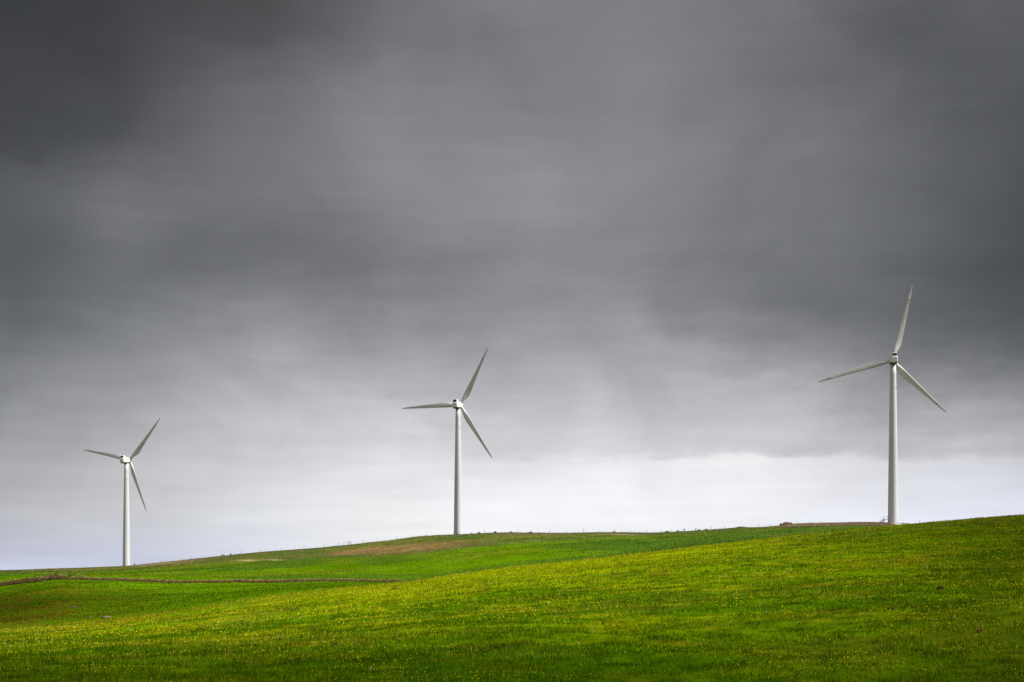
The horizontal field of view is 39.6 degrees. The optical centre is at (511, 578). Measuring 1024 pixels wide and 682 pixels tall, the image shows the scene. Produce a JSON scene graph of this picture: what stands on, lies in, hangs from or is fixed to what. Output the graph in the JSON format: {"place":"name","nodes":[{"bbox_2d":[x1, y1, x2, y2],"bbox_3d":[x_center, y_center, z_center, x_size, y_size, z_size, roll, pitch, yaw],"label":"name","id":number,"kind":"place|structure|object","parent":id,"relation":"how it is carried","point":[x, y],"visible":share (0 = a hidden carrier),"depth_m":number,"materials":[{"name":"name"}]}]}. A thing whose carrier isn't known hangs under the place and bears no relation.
{"place":"outdoors","nodes":[
{"label":"outdoors","id":0,"kind":"place"},
{"bbox_2d":[0,514,1023,681],"bbox_3d":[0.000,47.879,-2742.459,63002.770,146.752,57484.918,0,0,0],"label":"ground","id":1,"kind":"structure","parent":0,"point":[483,563],"depth_m":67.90,"materials":[{"name":"green plant"}]},
{"bbox_2d":[85,418,159,565],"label":"wind turbine","id":2,"kind":"object","parent":1,"relation":"on","point":[126,461],"visible":0.97,"depth_m":856.40,"materials":[{"name":"paint"}]},
{"bbox_2d":[0,574,405,585],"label":"earth bank","id":3,"kind":"structure","parent":1,"relation":"on","point":[39,579],"depth_m":304.54,"materials":[{"name":"green plant"}]},
{"bbox_2d":[402,348,491,533],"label":"wind turbine","id":4,"kind":"object","parent":1,"relation":"on","point":[456,404],"visible":0.98,"depth_m":741.97,"materials":[{"name":"paint"}]},
{"bbox_2d":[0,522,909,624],"bbox_3d":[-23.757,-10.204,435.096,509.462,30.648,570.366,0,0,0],"label":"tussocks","id":5,"kind":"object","parent":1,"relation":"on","point":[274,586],"visible":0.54,"depth_m":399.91,"materials":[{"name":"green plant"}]},
{"bbox_2d":[0,515,1023,681],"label":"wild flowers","id":6,"kind":"object","parent":1,"relation":"on","point":[609,605],"visible":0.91,"depth_m":57.99,"materials":[{"name":"green plant"}]},
{"bbox_2d":[819,286,946,522],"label":"wind turbine","id":7,"kind":"object","parent":1,"relation":"on","point":[892,361],"visible":0.97,"depth_m":615.48,"materials":[{"name":"paint"}]},
{"bbox_2d":[0,0,1023,569],"label":"sky","id":8,"kind":"structure","parent":0,"point":[268,232],"materials":[{"name":"grey"}]}
]}

